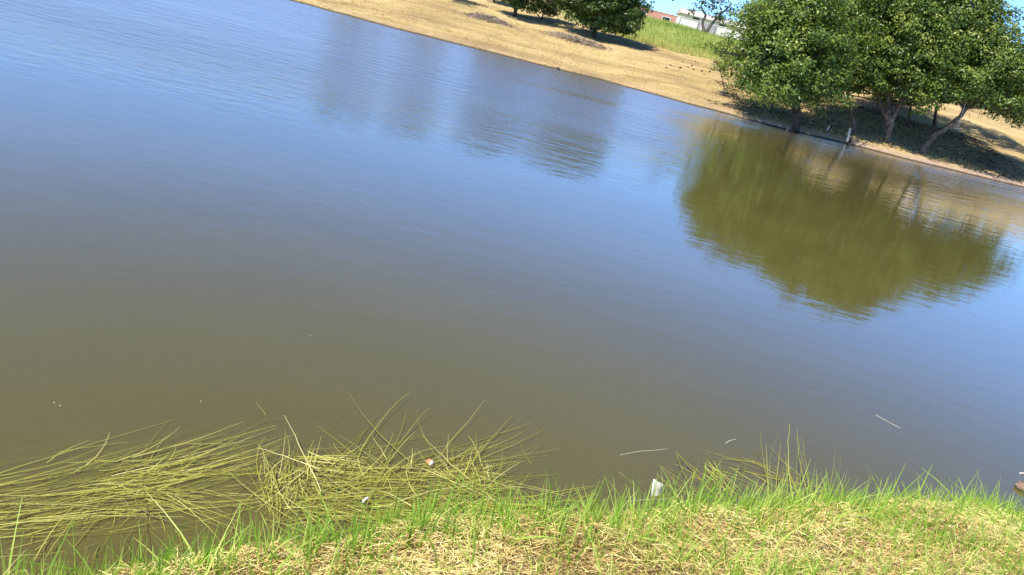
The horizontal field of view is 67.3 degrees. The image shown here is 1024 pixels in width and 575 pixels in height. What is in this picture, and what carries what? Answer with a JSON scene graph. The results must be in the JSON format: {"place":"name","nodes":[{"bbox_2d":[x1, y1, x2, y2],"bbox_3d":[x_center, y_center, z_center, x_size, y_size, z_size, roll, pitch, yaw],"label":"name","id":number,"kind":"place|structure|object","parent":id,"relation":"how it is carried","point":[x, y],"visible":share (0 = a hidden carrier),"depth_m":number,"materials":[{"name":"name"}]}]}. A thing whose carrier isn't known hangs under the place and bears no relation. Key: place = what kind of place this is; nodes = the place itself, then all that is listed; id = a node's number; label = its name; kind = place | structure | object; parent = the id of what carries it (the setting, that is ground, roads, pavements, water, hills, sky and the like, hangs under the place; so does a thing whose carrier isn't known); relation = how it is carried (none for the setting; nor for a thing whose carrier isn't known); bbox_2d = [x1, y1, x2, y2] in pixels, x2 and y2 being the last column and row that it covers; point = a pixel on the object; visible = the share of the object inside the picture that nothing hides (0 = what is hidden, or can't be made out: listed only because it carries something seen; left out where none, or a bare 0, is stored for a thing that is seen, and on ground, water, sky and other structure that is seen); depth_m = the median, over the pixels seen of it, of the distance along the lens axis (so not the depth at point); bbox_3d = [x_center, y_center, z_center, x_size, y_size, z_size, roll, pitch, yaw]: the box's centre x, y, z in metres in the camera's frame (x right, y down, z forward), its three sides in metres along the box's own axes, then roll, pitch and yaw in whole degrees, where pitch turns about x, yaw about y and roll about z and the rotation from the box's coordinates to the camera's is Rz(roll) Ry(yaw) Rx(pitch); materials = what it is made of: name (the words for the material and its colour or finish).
{"place":"outdoors","nodes":[
{"label":"outdoors","id":0,"kind":"place"},
{"bbox_2d":[0,0,1023,574],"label":"water","id":1,"kind":"structure","parent":0,"point":[216,216],"depth_m":6.40,"materials":[{"name":"liquid"}]},
{"bbox_2d":[0,402,364,562],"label":"stems","id":2,"kind":"object","parent":1,"relation":"on","point":[136,496],"depth_m":2.94,"materials":[{"name":"green plant"}]},
{"bbox_2d":[221,393,606,546],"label":"floating stems","id":3,"kind":"object","parent":1,"relation":"on","point":[333,458],"visible":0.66,"depth_m":3.35,"materials":[{"name":"plant"}]},
{"bbox_2d":[426,459,433,465],"bbox_3d":[-0.383,0.816,3.579,0.038,0.032,0.034,14,19,0],"label":"float","id":4,"kind":"object","parent":1,"relation":"on","point":[430,462],"visible":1,"depth_m":3.57,"materials":[{"name":"white plastic"}]},
{"bbox_2d":[621,448,668,454],"bbox_3d":[0.727,0.897,4.213,0.364,0.005,0.014,2,22,-33],"label":"drifting stem","id":5,"kind":"object","parent":1,"relation":"on","point":[646,450],"visible":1,"depth_m":4.22,"materials":[{"name":"beige plant"}]},
{"bbox_2d":[651,479,663,496],"bbox_3d":[0.722,1.000,3.817,0.083,0.100,0.036,4,21,-27],"label":"plastic scrap","id":6,"kind":"object","parent":1,"relation":"in","point":[657,492],"visible":0.75,"depth_m":3.81,"materials":[{"name":"white plastic"}]},
{"bbox_2d":[465,424,856,517],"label":"floating stems","id":7,"kind":"object","parent":1,"relation":"on","point":[722,480],"visible":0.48,"depth_m":4.18,"materials":[{"name":"plant"}]},
{"bbox_2d":[1015,481,1023,491],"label":"husk","id":8,"kind":"object","parent":1,"relation":"on","point":[1019,485],"visible":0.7,"depth_m":4.92,"materials":[{"name":"beige"}]},
{"bbox_2d":[169,0,1023,574],"bbox_3d":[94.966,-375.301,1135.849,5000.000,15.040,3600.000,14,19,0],"label":"ground","id":9,"kind":"structure","parent":0,"point":[1003,138],"depth_m":48.30,"materials":[{"name":"beige soil"}]},
{"bbox_2d":[452,10,524,29],"bbox_3d":[-1.546,-19.801,56.823,6.028,0.777,4.138,21,20,19],"label":"brush pile","id":10,"kind":"object","parent":9,"relation":"on","point":[490,18],"visible":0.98,"depth_m":56.33,"materials":[{"name":"plant"}]},
{"bbox_2d":[0,450,1023,574],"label":"bank grass","id":11,"kind":"structure","parent":9,"relation":"on","point":[743,505],"depth_m":3.12,"materials":[{"name":"green plant"}]},
{"bbox_2d":[8,494,1023,574],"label":"straw","id":12,"kind":"object","parent":9,"relation":"on","point":[459,552],"visible":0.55,"depth_m":3.04,"materials":[{"name":"beige plant"}]},
{"bbox_2d":[497,0,556,16],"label":"round tree","id":13,"kind":"object","parent":9,"relation":"on","point":[516,5],"visible":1,"depth_m":62.80,"materials":[{"name":"green plant"}]},
{"bbox_2d":[528,0,568,19],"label":"round tree","id":14,"kind":"object","parent":9,"relation":"on","point":[546,10],"visible":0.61,"depth_m":66.14,"materials":[{"name":"green plant"}]},
{"bbox_2d":[536,29,620,50],"bbox_3d":[5.062,-18.584,57.998,6.436,0.962,5.990,3,22,-30],"label":"brush pile","id":15,"kind":"object","parent":9,"relation":"on","point":[576,38],"visible":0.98,"depth_m":57.72,"materials":[{"name":"grey wood"}]},
{"bbox_2d":[552,0,655,38],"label":"round tree","id":16,"kind":"object","parent":9,"relation":"on","point":[623,17],"visible":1,"depth_m":61.41,"materials":[{"name":"green plant"}]},
{"bbox_2d":[301,0,987,175],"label":"dry grass","id":17,"kind":"structure","parent":9,"relation":"on","point":[460,13],"depth_m":49.45,"materials":[{"name":"plant"}]},
{"bbox_2d":[640,7,676,22],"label":"brick house","id":18,"kind":"structure","parent":9,"relation":"on","point":[665,16],"depth_m":109.52,"materials":[{"name":"brick"}]},
{"bbox_2d":[662,16,670,21],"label":"window","id":19,"kind":"structure","parent":18,"relation":"in","point":[668,19],"depth_m":107.89,"materials":[{"name":"white glass"}]},
{"bbox_2d":[587,15,760,72],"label":"tall grass","id":20,"kind":"structure","parent":9,"relation":"on","point":[653,20],"depth_m":74.70,"materials":[{"name":"green plant"}]},
{"bbox_2d":[675,15,745,39],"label":"boundary wall","id":21,"kind":"structure","parent":9,"relation":"on","point":[692,23],"depth_m":104.31,"materials":[{"name":"white concrete"}]},
{"bbox_2d":[697,22,716,33],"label":"metal gate","id":22,"kind":"structure","parent":21,"relation":"attached to","point":[712,29],"depth_m":104.26,"materials":[{"name":"white metal"}]},
{"bbox_2d":[675,7,746,32],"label":"cream house","id":23,"kind":"structure","parent":9,"relation":"on","point":[684,12],"depth_m":114.32,"materials":[{"name":"paint"}]},
{"bbox_2d":[687,0,739,32],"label":"twisted tree","id":24,"kind":"object","parent":9,"relation":"on","point":[718,16],"visible":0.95,"depth_m":97.67,"materials":[{"name":"grey plant"}]},
{"bbox_2d":[710,49,738,96],"bbox_3d":[13.184,-13.355,47.745,2.350,2.988,2.045,6,20,-23],"label":"sapling","id":25,"kind":"object","parent":9,"relation":"on","point":[723,66],"visible":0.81,"depth_m":47.41,"materials":[{"name":"green plant"}]},
{"bbox_2d":[699,0,879,132],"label":"leafy tree","id":26,"kind":"object","parent":9,"relation":"on","point":[787,48],"visible":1,"depth_m":40.55,"materials":[{"name":"green plant"}]},
{"bbox_2d":[846,128,850,141],"bbox_3d":[19.227,-8.669,43.910,0.233,0.914,0.146,14,19,0],"label":"wooden post","id":27,"kind":"object","parent":9,"relation":"on","point":[848,136],"visible":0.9,"depth_m":43.84,"materials":[{"name":"grey wood"}]},
{"bbox_2d":[715,80,1023,182],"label":"leaf litter","id":28,"kind":"object","parent":9,"relation":"on","point":[879,129],"visible":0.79,"depth_m":48.79,"materials":[{"name":"brown plant"}]},
{"bbox_2d":[822,0,929,132],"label":"slim tree","id":29,"kind":"object","parent":9,"relation":"on","point":[866,72],"visible":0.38,"depth_m":42.80,"materials":[{"name":"green plant"}]},
{"bbox_2d":[794,72,1023,128],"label":"thin trunked tree","id":30,"kind":"object","parent":9,"relation":"on","point":[934,123],"depth_m":52.34,"materials":[{"name":"green plant"}]},
{"bbox_2d":[851,0,994,143],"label":"multi stemmed tree","id":31,"kind":"object","parent":9,"relation":"on","point":[915,61],"visible":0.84,"depth_m":42.45,"materials":[{"name":"green plant"}]},
{"bbox_2d":[912,0,1023,153],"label":"leaning tree","id":32,"kind":"object","parent":9,"relation":"on","point":[997,75],"visible":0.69,"depth_m":42.55,"materials":[{"name":"green plant"}]},
{"bbox_2d":[954,102,965,128],"bbox_3d":[25.810,-9.866,44.024,0.407,1.610,0.140,14,19,0],"label":"rope swing","id":33,"kind":"object","parent":32,"relation":"hanging from","point":[960,117],"visible":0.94,"depth_m":44.06,"materials":[{"name":"grey fabric"}]},
{"bbox_2d":[640,0,1023,48],"label":"sky","id":34,"kind":"structure","parent":0,"point":[671,7],"materials":[{"name":"blue"}]}
]}

